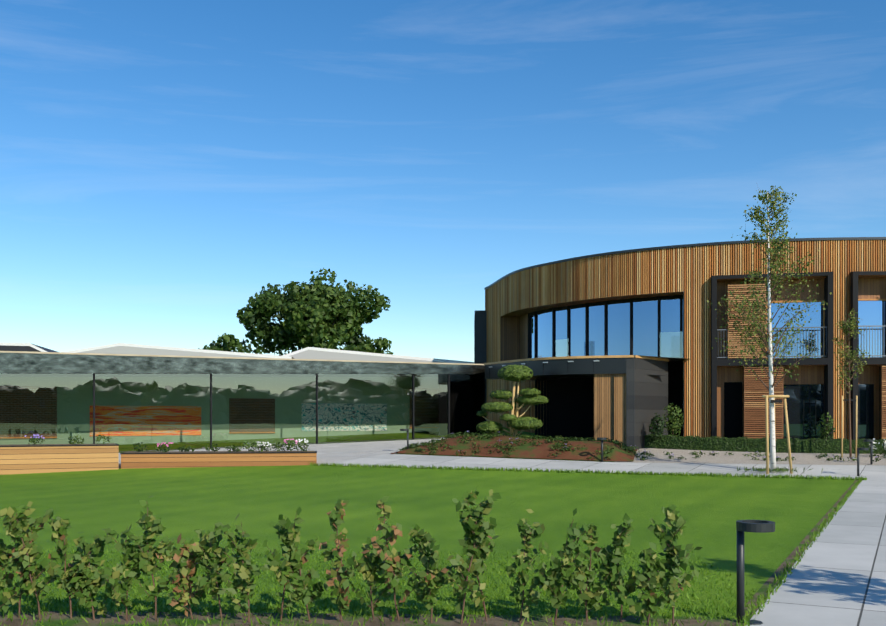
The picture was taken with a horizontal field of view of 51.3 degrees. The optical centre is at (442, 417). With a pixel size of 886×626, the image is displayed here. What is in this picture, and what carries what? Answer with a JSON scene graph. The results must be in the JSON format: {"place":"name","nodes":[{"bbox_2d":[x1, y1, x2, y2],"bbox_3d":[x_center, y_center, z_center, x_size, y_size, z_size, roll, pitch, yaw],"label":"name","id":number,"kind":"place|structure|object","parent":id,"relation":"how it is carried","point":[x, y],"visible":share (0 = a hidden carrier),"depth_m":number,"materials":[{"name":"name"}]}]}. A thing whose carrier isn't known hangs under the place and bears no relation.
{"place":"outdoors","nodes":[
{"label":"outdoors","id":0,"kind":"place"},
{"bbox_2d":[0,427,866,625],"bbox_3d":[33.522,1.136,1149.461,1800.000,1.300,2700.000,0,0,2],"label":"ground","id":1,"kind":"structure","parent":0,"point":[186,502],"depth_m":17.64,"materials":[{"name":"green plant"}]},
{"bbox_2d":[0,434,316,474],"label":"planters","id":2,"kind":"object","parent":1,"relation":"on","point":[28,458],"visible":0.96,"depth_m":29.94,"materials":[{"name":"brown wood"}]},
{"bbox_2d":[198,345,222,350],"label":"tree","id":3,"kind":"object","parent":1,"relation":"on","point":[212,348],"visible":0.04,"depth_m":60.88,"materials":[{"name":"green plant"}]},
{"bbox_2d":[209,333,244,352],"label":"tree","id":4,"kind":"object","parent":1,"relation":"on","point":[230,342],"visible":0.27,"depth_m":64.35,"materials":[{"name":"green plant"}]},
{"bbox_2d":[0,351,485,451],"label":"corridor","id":5,"kind":"object","parent":1,"relation":"on","point":[62,397],"visible":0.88,"depth_m":38.31,"materials":[{"name":"clear glass"}]},
{"bbox_2d":[0,342,474,363],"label":"roofs","id":6,"kind":"structure","parent":5,"relation":"on","point":[304,353],"depth_m":50.51,"materials":[{"name":"white"}]},
{"bbox_2d":[119,438,445,467],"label":"forecourt","id":7,"kind":"structure","parent":1,"relation":"on","point":[320,460],"depth_m":35.67,"materials":[{"name":"concrete paving"}]},
{"bbox_2d":[304,445,409,450],"bbox_3d":[-1.902,1.172,36.632,9.664,0.323,0.350,0,0,-25],"label":"band","id":8,"kind":"object","parent":7,"relation":"on","point":[356,448],"visible":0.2,"depth_m":35.93,"materials":[{"name":"concrete"}]},
{"bbox_2d":[317,453,396,457],"bbox_3d":[-1.708,1.334,34.299,11.264,0.373,0.350,0,0,-25],"label":"band","id":9,"kind":"object","parent":7,"relation":"on","point":[354,455],"depth_m":33.49,"materials":[{"name":"concrete"}]},
{"bbox_2d":[317,449,397,453],"bbox_3d":[-1.805,1.253,35.465,10.464,0.348,0.350,0,0,-25],"label":"band","id":10,"kind":"object","parent":7,"relation":"on","point":[357,451],"visible":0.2,"depth_m":34.83,"materials":[{"name":"concrete"}]},
{"bbox_2d":[291,441,435,448],"bbox_3d":[-2.000,1.090,37.798,8.864,0.298,0.350,0,0,-25],"label":"band","id":11,"kind":"object","parent":7,"relation":"on","point":[361,445],"visible":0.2,"depth_m":37.09,"materials":[{"name":"concrete"}]},
{"bbox_2d":[236,268,390,355],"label":"tree","id":12,"kind":"object","parent":1,"relation":"on","point":[317,313],"visible":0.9,"depth_m":70.65,"materials":[{"name":"green plant"}]},
{"bbox_2d":[339,343,376,352],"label":"tree","id":13,"kind":"object","parent":1,"relation":"on","point":[363,348],"visible":0.35,"depth_m":65.38,"materials":[{"name":"green plant"}]},
{"bbox_2d":[0,611,734,625],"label":"soil strip","id":14,"kind":"object","parent":1,"relation":"on","point":[237,619],"visible":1,"depth_m":8.08,"materials":[{"name":"brown soil"}]},
{"bbox_2d":[0,489,702,624],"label":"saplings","id":15,"kind":"object","parent":14,"relation":"on","point":[84,571],"visible":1,"depth_m":8.01,"materials":[{"name":"green plant"}]},
{"bbox_2d":[367,337,392,354],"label":"tree","id":16,"kind":"object","parent":1,"relation":"on","point":[381,345],"visible":0.23,"depth_m":74.44,"materials":[{"name":"green plant"}]},
{"bbox_2d":[391,434,637,460],"bbox_3d":[3.193,1.090,35.792,8.834,0.828,6.861,0,0,17],"label":"bed","id":17,"kind":"object","parent":1,"relation":"on","point":[528,449],"visible":0.65,"depth_m":33.04,"materials":[{"name":"brown soil"}]},
{"bbox_2d":[476,364,548,436],"bbox_3d":[2.681,-0.372,35.671,2.823,3.330,1.468,0,0,2],"label":"cloud tree","id":18,"kind":"object","parent":17,"relation":"on","point":[515,373],"visible":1,"depth_m":35.41,"materials":[{"name":"green plant"}]},
{"bbox_2d":[202,447,885,479],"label":"cross path","id":19,"kind":"structure","parent":1,"relation":"on","point":[873,472],"depth_m":30.30,"materials":[{"name":"grey concrete"}]},
{"bbox_2d":[615,448,885,464],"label":"gravel bed","id":20,"kind":"object","parent":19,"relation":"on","point":[660,456],"visible":0.46,"depth_m":32.32,"materials":[{"name":"beige gravel"}]},
{"bbox_2d":[397,403,885,473],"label":"shrubs","id":21,"kind":"object","parent":20,"relation":"in","point":[659,426],"visible":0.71,"depth_m":33.89,"materials":[{"name":"green plant"}]},
{"bbox_2d":[644,434,885,453],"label":"hedge","id":22,"kind":"object","parent":20,"relation":"on","point":[743,444],"visible":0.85,"depth_m":34.43,"materials":[{"name":"green plant"}]},
{"bbox_2d":[832,308,870,457],"bbox_3d":[14.409,-1.193,32.513,1.329,5.264,1.370,0,0,13],"label":"tree","id":23,"kind":"object","parent":20,"relation":"on","point":[847,327],"visible":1,"depth_m":32.49,"materials":[{"name":"green plant"}]},
{"bbox_2d":[707,185,831,472],"bbox_3d":[10.120,-2.756,28.372,3.478,8.967,3.436,0,0,2],"label":"birch","id":24,"kind":"object","parent":19,"relation":"on","point":[768,341],"visible":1,"depth_m":28.46,"materials":[{"name":"green plant"}]},
{"bbox_2d":[484,355,684,449],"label":"entrance block","id":25,"kind":"structure","parent":1,"relation":"on","point":[623,398],"depth_m":36.31,"materials":[{"name":"black"}]},
{"bbox_2d":[400,429,873,624],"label":"bollards","id":26,"kind":"object","parent":1,"relation":"on","point":[757,526],"visible":0.96,"depth_m":7.99,"materials":[{"name":"grey metal"}]},
{"bbox_2d":[474,237,885,440],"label":"round building","id":27,"kind":"structure","parent":1,"relation":"on","point":[592,305],"depth_m":37.36,"materials":[{"name":"brown wood"}]},
{"bbox_2d":[731,480,858,625],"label":"edging","id":28,"kind":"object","parent":1,"relation":"on","point":[764,588],"depth_m":11.16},
{"bbox_2d":[762,395,857,473],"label":"stakes","id":29,"kind":"object","parent":1,"relation":"on","point":[766,397],"visible":0.79,"depth_m":28.29,"materials":[{"name":"brown wood"}]},
{"bbox_2d":[0,0,885,361],"label":"sky","id":30,"kind":"structure","parent":0,"point":[164,164],"materials":[{"name":"blue"}]},
{"bbox_2d":[745,480,885,625],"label":"path","id":31,"kind":"structure","parent":0,"point":[837,577],"depth_m":10.32,"materials":[{"name":"grey concrete"}]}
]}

